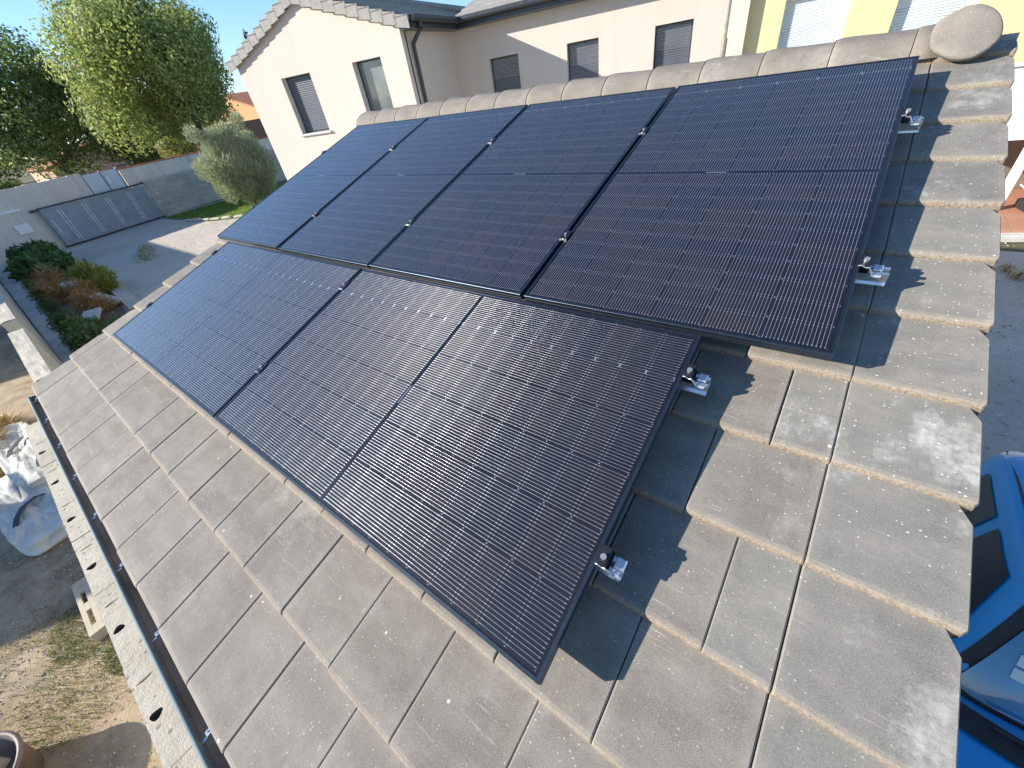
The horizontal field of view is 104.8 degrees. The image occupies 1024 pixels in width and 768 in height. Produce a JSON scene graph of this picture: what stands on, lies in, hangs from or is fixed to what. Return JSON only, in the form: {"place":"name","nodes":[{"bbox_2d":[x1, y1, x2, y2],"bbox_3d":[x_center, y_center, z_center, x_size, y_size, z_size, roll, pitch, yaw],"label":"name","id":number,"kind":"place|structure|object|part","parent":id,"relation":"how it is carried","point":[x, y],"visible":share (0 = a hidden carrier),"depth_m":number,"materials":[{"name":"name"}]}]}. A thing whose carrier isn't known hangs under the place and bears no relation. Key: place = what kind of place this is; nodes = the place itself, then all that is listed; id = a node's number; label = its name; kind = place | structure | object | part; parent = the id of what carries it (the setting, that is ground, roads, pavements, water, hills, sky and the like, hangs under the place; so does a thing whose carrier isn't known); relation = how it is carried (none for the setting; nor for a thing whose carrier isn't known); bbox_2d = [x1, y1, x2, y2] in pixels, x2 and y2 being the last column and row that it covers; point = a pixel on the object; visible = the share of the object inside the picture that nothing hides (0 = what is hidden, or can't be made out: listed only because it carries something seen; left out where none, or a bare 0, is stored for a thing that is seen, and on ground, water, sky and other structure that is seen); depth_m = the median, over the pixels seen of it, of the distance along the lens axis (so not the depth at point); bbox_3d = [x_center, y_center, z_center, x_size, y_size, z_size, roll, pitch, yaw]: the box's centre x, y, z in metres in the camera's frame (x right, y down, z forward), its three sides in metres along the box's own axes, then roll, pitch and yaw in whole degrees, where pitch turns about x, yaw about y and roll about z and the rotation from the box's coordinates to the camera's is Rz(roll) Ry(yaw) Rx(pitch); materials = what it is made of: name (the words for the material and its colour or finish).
{"place":"outdoors","nodes":[
{"label":"outdoors","id":0,"kind":"place"},
{"bbox_2d":[23,143,131,181],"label":"salmon house","id":1,"kind":"structure","parent":0,"point":[107,166],"depth_m":42.61,"materials":[{"name":"paint"}]},
{"bbox_2d":[114,162,126,168],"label":"window","id":2,"kind":"structure","parent":1,"relation":"in","point":[118,165],"depth_m":43.51,"materials":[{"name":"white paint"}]},
{"bbox_2d":[0,324,162,767],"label":"soil","id":3,"kind":"structure","parent":0,"point":[16,384],"depth_m":3.67,"materials":[{"name":"brown soil"}]},
{"bbox_2d":[0,405,36,476],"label":"straw heap","id":4,"kind":"object","parent":3,"relation":"on","point":[5,419],"visible":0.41,"depth_m":6.94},
{"bbox_2d":[0,730,43,767],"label":"round tub","id":5,"kind":"object","parent":3,"relation":"on","point":[17,750],"visible":0.97,"depth_m":3.02,"materials":[{"name":"rubber"}]},
{"bbox_2d":[0,756,10,767],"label":"broken block","id":6,"kind":"object","parent":5,"relation":"in","point":[4,761],"depth_m":2.95,"materials":[{"name":"beige concrete"}]},
{"bbox_2d":[0,422,48,487],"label":"bulk bag","id":7,"kind":"object","parent":3,"relation":"on","point":[19,465],"visible":0.51,"depth_m":5.87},
{"bbox_2d":[0,475,68,555],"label":"bulk bag","id":8,"kind":"object","parent":3,"relation":"on","point":[31,523],"visible":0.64,"depth_m":4.98,"materials":[{"name":"white fabric"}]},
{"bbox_2d":[0,570,123,757],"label":"weeds","id":9,"kind":"object","parent":3,"relation":"on","point":[82,646],"visible":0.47,"depth_m":3.66,"materials":[{"name":"green plant"}]},
{"bbox_2d":[0,419,150,767],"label":"pebbles","id":10,"kind":"object","parent":3,"relation":"on","point":[125,722],"visible":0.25,"depth_m":3.67,"materials":[{"name":"stone"}]},
{"bbox_2d":[0,594,161,767],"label":"dry grass","id":11,"kind":"structure","parent":3,"relation":"on","point":[75,679],"depth_m":3.46,"materials":[{"name":"plant"}]},
{"bbox_2d":[71,576,107,641],"bbox_3d":[-4.215,2.209,4.096,0.880,0.125,0.370,19,46,32],"label":"block","id":12,"kind":"object","parent":3,"relation":"on","point":[97,631],"visible":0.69,"depth_m":3.94,"materials":[{"name":"white concrete"}]},
{"bbox_2d":[25,421,202,767],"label":"block wall","id":13,"kind":"structure","parent":3,"relation":"on","point":[172,743],"depth_m":1.72,"materials":[{"name":"concrete"}]},
{"bbox_2d":[0,197,238,338],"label":"gravel yard","id":14,"kind":"structure","parent":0,"point":[143,271],"depth_m":17.25,"materials":[{"name":"grey gravel"}]},
{"bbox_2d":[0,282,62,364],"bbox_3d":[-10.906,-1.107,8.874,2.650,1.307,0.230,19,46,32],"label":"boundary wall","id":15,"kind":"structure","parent":14,"relation":"on","point":[11,319],"depth_m":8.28,"materials":[{"name":"concrete"}]},
{"bbox_2d":[8,328,60,382],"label":"boundary wall","id":16,"kind":"structure","parent":14,"relation":"on","point":[39,361],"depth_m":6.38,"materials":[{"name":"concrete"}]},
{"bbox_2d":[32,261,126,347],"bbox_3d":[-14.618,-3.026,13.230,15.827,0.001,2.000,20,47,33],"label":"planting bed","id":17,"kind":"object","parent":14,"relation":"on","point":[114,314],"visible":0.12,"depth_m":11.75,"materials":[{"name":"soil"}]},
{"bbox_2d":[2,237,75,281],"bbox_3d":[-19.111,-4.984,15.775,4.472,1.465,2.140,19,46,32],"label":"leafy plant","id":18,"kind":"object","parent":17,"relation":"on","point":[23,258],"visible":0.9,"depth_m":15.42,"materials":[{"name":"green plant"}]},
{"bbox_2d":[20,275,80,350],"bbox_3d":[-14.421,-2.454,12.136,10.954,0.569,0.554,21,47,33],"label":"weed strip","id":19,"kind":"object","parent":17,"relation":"on","point":[44,306],"visible":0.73,"depth_m":11.65,"materials":[{"name":"green plant"}]},
{"bbox_2d":[58,281,79,287],"bbox_3d":[-15.215,-3.433,13.617,0.702,0.190,0.440,-16,38,-7],"label":"broken slab","id":20,"kind":"object","parent":17,"relation":"on","point":[63,285],"depth_m":13.51,"materials":[{"name":"grey stone"}]},
{"bbox_2d":[26,264,123,313],"bbox_3d":[-14.250,-2.958,12.536,6.738,1.159,1.541,17,45,30],"label":"dry shrub","id":21,"kind":"object","parent":17,"relation":"on","point":[82,293],"visible":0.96,"depth_m":12.10,"materials":[{"name":"brown plant"}]},
{"bbox_2d":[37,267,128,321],"bbox_3d":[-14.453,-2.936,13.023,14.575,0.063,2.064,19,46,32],"label":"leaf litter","id":22,"kind":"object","parent":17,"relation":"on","point":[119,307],"visible":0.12,"depth_m":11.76,"materials":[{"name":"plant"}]},
{"bbox_2d":[54,309,117,351],"bbox_3d":[-10.659,-1.466,9.919,3.675,0.856,1.212,19,46,32],"label":"ivy","id":23,"kind":"object","parent":17,"relation":"on","point":[86,330],"visible":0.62,"depth_m":9.29,"materials":[{"name":"green plant"}]},
{"bbox_2d":[63,258,120,293],"bbox_3d":[-13.451,-3.491,12.767,2.138,1.204,1.180,9,42,23],"label":"yellow shrub","id":24,"kind":"object","parent":17,"relation":"on","point":[105,278],"visible":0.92,"depth_m":12.64,"materials":[{"name":"green plant"}]},
{"bbox_2d":[82,307,101,319],"bbox_3d":[-11.511,-1.872,10.787,0.400,0.175,0.603,-26,40,-19],"label":"broken slab","id":25,"kind":"object","parent":17,"relation":"on","point":[97,311],"depth_m":10.80,"materials":[{"name":"grey stone"}]},
{"bbox_2d":[89,292,123,304],"bbox_3d":[-12.115,-2.545,11.782,1.098,0.250,0.320,6,41,20],"label":"broken slab","id":26,"kind":"object","parent":17,"relation":"on","point":[115,297],"depth_m":11.75,"materials":[{"name":"grey stone"}]},
{"bbox_2d":[110,282,139,309],"bbox_3d":[-12.035,-2.776,12.196,3.656,0.070,0.342,22,48,35],"label":"concrete plank","id":27,"kind":"object","parent":17,"relation":"on","point":[129,301],"visible":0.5,"depth_m":11.85,"materials":[{"name":"grey concrete"}]},
{"bbox_2d":[28,183,165,246],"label":"sliding gate","id":28,"kind":"structure","parent":14,"relation":"on","point":[81,220],"depth_m":20.82,"materials":[{"name":"grey metal"}]},
{"bbox_2d":[79,167,127,193],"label":"double gate","id":29,"kind":"structure","parent":14,"relation":"on","point":[103,181],"depth_m":21.07,"materials":[{"name":"metal"}]},
{"bbox_2d":[133,242,155,262],"bbox_3d":[-15.267,-5.446,16.352,0.912,0.494,3.367,-35,44,-29],"label":"gravel weed","id":30,"kind":"object","parent":14,"relation":"on","point":[145,255],"visible":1,"depth_m":15.95,"materials":[{"name":"green plant"}]},
{"bbox_2d":[27,4,1019,767],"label":"garage","id":31,"kind":"structure","parent":14,"relation":"on","point":[791,540],"depth_m":1.19,"materials":[{"name":"tile"}]},
{"bbox_2d":[146,302,627,581],"bbox_3d":[-1.281,-0.099,2.152,4.033,0.124,0.210,19,64,32],"label":"mounting rail","id":32,"kind":"object","parent":31,"relation":"on","point":[608,562],"visible":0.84,"depth_m":1.05,"materials":[{"name":"metal"}]},
{"bbox_2d":[113,241,361,417],"bbox_3d":[-1.988,-0.534,2.727,1.949,0.032,1.134,19,64,32],"label":"solar panel","id":33,"kind":"object","parent":32,"relation":"on","point":[211,334],"visible":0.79,"depth_m":2.56,"materials":[{"name":"black glass"}]},
{"bbox_2d":[214,269,700,684],"bbox_3d":[-0.417,0.011,1.672,1.949,0.032,1.134,19,64,32],"label":"solar panel","id":34,"kind":"object","parent":32,"relation":"on","point":[473,461],"visible":1,"depth_m":1.41,"materials":[{"name":"glass"}]},
{"bbox_2d":[211,250,710,395],"bbox_3d":[-0.940,-0.598,2.393,4.042,0.124,0.210,19,64,32],"label":"mounting rail","id":35,"kind":"object","parent":31,"relation":"on","point":[695,382],"visible":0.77,"depth_m":1.30,"materials":[{"name":"metal"}]},
{"bbox_2d":[250,206,890,286],"bbox_3d":[-0.602,-1.063,2.611,4.741,0.124,0.210,19,64,32],"label":"mounting rail","id":36,"kind":"object","parent":31,"relation":"on","point":[873,275],"visible":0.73,"depth_m":1.33,"materials":[{"name":"metal"}]},
{"bbox_2d":[217,117,428,250],"bbox_3d":[-1.750,-1.943,3.702,1.134,0.032,1.949,19,64,32],"label":"solar panel","id":37,"kind":"object","parent":36,"relation":"on","point":[277,218],"visible":0.86,"depth_m":3.62,"materials":[{"name":"glass"}]},
{"bbox_2d":[278,104,527,268],"bbox_3d":[-0.828,-1.622,3.086,1.134,0.033,1.949,19,64,32],"label":"solar panel","id":38,"kind":"object","parent":36,"relation":"on","point":[366,217],"visible":0.88,"depth_m":2.99,"materials":[{"name":"glass"}]},
{"bbox_2d":[369,87,675,299],"bbox_3d":[0.093,-1.302,2.469,1.134,0.031,1.949,19,64,32],"label":"solar panel","id":39,"kind":"object","parent":36,"relation":"on","point":[506,208],"visible":0.98,"depth_m":2.35,"materials":[{"name":"black glass"}]},
{"bbox_2d":[524,56,919,361],"bbox_3d":[1.014,-0.983,1.852,1.134,0.032,1.949,19,64,32],"label":"solar panel","id":40,"kind":"object","parent":36,"relation":"on","point":[740,210],"visible":1,"depth_m":1.69,"materials":[{"name":"glass"}]},
{"bbox_2d":[321,108,923,153],"bbox_3d":[-0.094,-1.816,2.979,4.721,0.124,0.210,19,64,32],"label":"mounting rail","id":41,"kind":"object","parent":31,"relation":"on","point":[909,124],"visible":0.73,"depth_m":1.71,"materials":[{"name":"metal"}]},
{"bbox_2d":[74,209,1020,448],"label":"loose gravel","id":42,"kind":"structure","parent":14,"relation":"on","point":[229,219],"depth_m":14.43,"materials":[{"name":"grey gravel"}]},
{"bbox_2d":[162,182,284,220],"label":"lawn","id":43,"kind":"structure","parent":0,"point":[226,207],"depth_m":22.60,"materials":[{"name":"green plant"}]},
{"bbox_2d":[221,215,231,219],"bbox_3d":[-14.496,-8.462,20.038,0.525,0.128,0.200,0,39,13],"label":"edging stone","id":44,"kind":"object","parent":43,"relation":"on","point":[226,217],"visible":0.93,"depth_m":19.96,"materials":[{"name":"stone"}]},
{"bbox_2d":[180,109,278,204],"bbox_3d":[-14.955,-11.997,21.209,3.432,4.392,4.201,19,46,32],"label":"olive tree","id":45,"kind":"object","parent":43,"relation":"on","point":[238,164],"visible":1,"depth_m":20.66,"materials":[{"name":"green plant"}]},
{"bbox_2d":[0,0,933,164],"label":"sky","id":46,"kind":"structure","parent":0,"point":[231,16],"materials":[{"name":"blue"}]},
{"bbox_2d":[225,0,731,180],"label":"house","id":47,"kind":"structure","parent":0,"point":[318,77],"depth_m":10.27,"materials":[{"name":"beige paint"}]},
{"bbox_2d":[285,73,331,136],"bbox_3d":[-5.803,-7.921,11.230,1.200,1.375,0.270,8,41,22],"label":"window","id":48,"kind":"structure","parent":47,"relation":"in","point":[308,118],"depth_m":11.31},
{"bbox_2d":[356,57,393,110],"bbox_3d":[-3.457,-7.539,10.517,0.900,1.750,0.050,8,41,22],"label":"window","id":49,"kind":"structure","parent":47,"relation":"in","point":[371,71],"depth_m":10.31,"materials":[{"name":"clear glass"}]},
{"bbox_2d":[491,54,520,92],"bbox_3d":[-0.104,-8.686,11.439,0.870,1.280,0.050,8,41,22],"label":"window","id":50,"kind":"structure","parent":47,"relation":"in","point":[513,75],"depth_m":11.27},
{"bbox_2d":[568,38,598,80],"bbox_3d":[1.947,-8.401,10.610,0.830,1.280,0.050,8,41,22],"label":"window","id":51,"kind":"structure","parent":47,"relation":"in","point":[578,72],"depth_m":10.44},
{"bbox_2d":[653,19,693,68],"bbox_3d":[3.970,-8.120,9.793,0.850,1.280,0.050,8,41,22],"label":"window","id":52,"kind":"structure","parent":47,"relation":"in","point":[677,28],"depth_m":9.62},
{"bbox_2d":[0,0,1023,251],"bbox_3d":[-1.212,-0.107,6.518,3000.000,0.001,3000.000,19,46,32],"label":"ground","id":53,"kind":"structure","parent":0,"point":[1010,246],"depth_m":95.76,"materials":[{"name":"grey concrete"}]},
{"bbox_2d":[0,177,23,189],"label":"hedge","id":54,"kind":"object","parent":53,"relation":"on","point":[7,184],"visible":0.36,"depth_m":43.77,"materials":[{"name":"green plant"}]},
{"bbox_2d":[0,157,33,182],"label":"dark tree","id":55,"kind":"object","parent":53,"relation":"on","point":[7,174],"visible":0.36,"depth_m":36.18,"materials":[{"name":"green plant"}]},
{"bbox_2d":[0,263,73,362],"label":"concrete footing","id":56,"kind":"object","parent":53,"relation":"on","point":[18,293],"visible":0.14,"depth_m":11.71,"materials":[{"name":"grey concrete"}]},
{"bbox_2d":[0,174,93,264],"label":"roughcast wall","id":57,"kind":"structure","parent":53,"relation":"on","point":[18,203],"depth_m":18.94,"materials":[{"name":"white paint"}]},
{"bbox_2d":[13,223,34,234],"bbox_3d":[-23.172,-7.357,18.715,0.098,0.420,0.520,10,42,24],"label":"letter box","id":58,"kind":"object","parent":57,"relation":"attached to","point":[23,228],"visible":1,"depth_m":18.68,"materials":[{"name":"white paint"}]},
{"bbox_2d":[0,24,104,180],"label":"dark tree","id":59,"kind":"object","parent":53,"relation":"on","point":[26,126],"visible":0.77,"depth_m":27.79,"materials":[{"name":"green plant"}]},
{"bbox_2d":[140,149,285,215],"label":"breeze block wall","id":60,"kind":"structure","parent":53,"relation":"on","point":[174,193],"depth_m":23.88,"materials":[{"name":"grey concrete"}]},
{"bbox_2d":[214,91,258,124],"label":"ochre house","id":61,"kind":"structure","parent":53,"relation":"on","point":[246,110],"depth_m":37.65,"materials":[{"name":"paint"}]},
{"bbox_2d":[725,0,1023,199],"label":"yellow building","id":62,"kind":"structure","parent":53,"relation":"on","point":[756,26],"depth_m":8.38,"materials":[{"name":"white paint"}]},
{"bbox_2d":[776,0,850,48],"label":"window","id":63,"kind":"structure","parent":62,"relation":"in","point":[821,25],"depth_m":8.60,"materials":[{"name":"white paint"}]},
{"bbox_2d":[888,0,976,31],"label":"window","id":64,"kind":"structure","parent":62,"relation":"in","point":[924,14],"depth_m":8.01,"materials":[{"name":"white paint"}]},
{"bbox_2d":[1000,233,1023,242],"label":"kerb","id":65,"kind":"structure","parent":53,"relation":"on","point":[1012,237],"depth_m":7.31,"materials":[{"name":"grey concrete"}]},
{"bbox_2d":[977,251,1023,460],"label":"asphalt yard","id":66,"kind":"structure","parent":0,"point":[1006,367],"depth_m":4.93,"materials":[{"name":"grey asphalt"}]},
{"bbox_2d":[951,451,1023,767],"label":"parked car","id":67,"kind":"object","parent":66,"relation":"on","point":[989,645],"visible":0.36,"depth_m":1.97,"materials":[{"name":"blue paint"}]},
{"bbox_3d":[2.797,0.782,2.490,0.128,0.457,0.440,19,46,32],"label":"side window","id":68,"kind":"part","parent":67,"relation":"part of","materials":[{"name":"black glass"}]},
{"bbox_3d":[2.452,1.122,2.144,0.140,0.468,0.610,19,46,32],"label":"side window","id":69,"kind":"part","parent":67,"relation":"part of","materials":[{"name":"black glass"}]},
{"bbox_2d":[994,260,1023,280],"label":"kerb weed","id":70,"kind":"object","parent":66,"relation":"on","point":[1009,270],"visible":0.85,"depth_m":6.47,"materials":[{"name":"plant"}]},
{"bbox_2d":[998,188,1023,232],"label":"terrace","id":71,"kind":"structure","parent":0,"point":[1012,217],"depth_m":7.90,"materials":[{"name":"tile"}]},
{"bbox_2d":[1014,198,1023,211],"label":"storage box","id":72,"kind":"object","parent":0,"point":[1019,204],"visible":1,"depth_m":8.02,"materials":[{"name":"black plastic"}]},
{"label":"street","id":73,"kind":"structure","parent":0,"visible":0},
{"bbox_2d":[66,81,191,166],"bbox_3d":[-31.156,-20.827,33.151,7.623,8.042,7.917,-15,38,-7],"label":"dark tree","id":74,"kind":"object","parent":73,"relation":"on","point":[152,156],"visible":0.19,"depth_m":32.01,"materials":[{"name":"green plant"}]},
{"bbox_2d":[28,0,238,157],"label":"broadleaf tree","id":75,"kind":"object","parent":73,"relation":"on","point":[123,51],"visible":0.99,"depth_m":24.54,"materials":[{"name":"green plant"}]},
{"bbox_2d":[154,135,198,157],"bbox_3d":[-21.293,-14.249,25.985,1.980,3.751,2.371,19,46,32],"label":"autumn shrub","id":76,"kind":"object","parent":73,"relation":"on","point":[171,148],"visible":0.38,"depth_m":24.72,"materials":[{"name":"green plant"}]},
{"bbox_2d":[117,136,272,185],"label":"capped wall","id":77,"kind":"structure","parent":73,"relation":"on","point":[134,174],"depth_m":23.05,"materials":[{"name":"concrete"}]},
{"bbox_2d":[190,113,206,144],"bbox_3d":[-20.397,-15.690,26.884,1.594,4.658,1.553,19,46,32],"label":"conifer","id":78,"kind":"object","parent":73,"relation":"on","point":[197,125],"visible":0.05,"depth_m":25.84,"materials":[{"name":"green plant"}]},
{"bbox_2d":[242,28,247,40],"bbox_3d":[-23.148,-27.571,38.079,1.959,10.250,1.988,19,46,32],"label":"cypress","id":79,"kind":"object","parent":73,"relation":"on","point":[245,34],"visible":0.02,"depth_m":35.18,"materials":[{"name":"green plant"}]},
{"bbox_2d":[228,118,266,138],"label":"cottage","id":80,"kind":"structure","parent":73,"relation":"on","point":[255,127],"depth_m":32.14,"materials":[{"name":"ceramic"}]}
]}

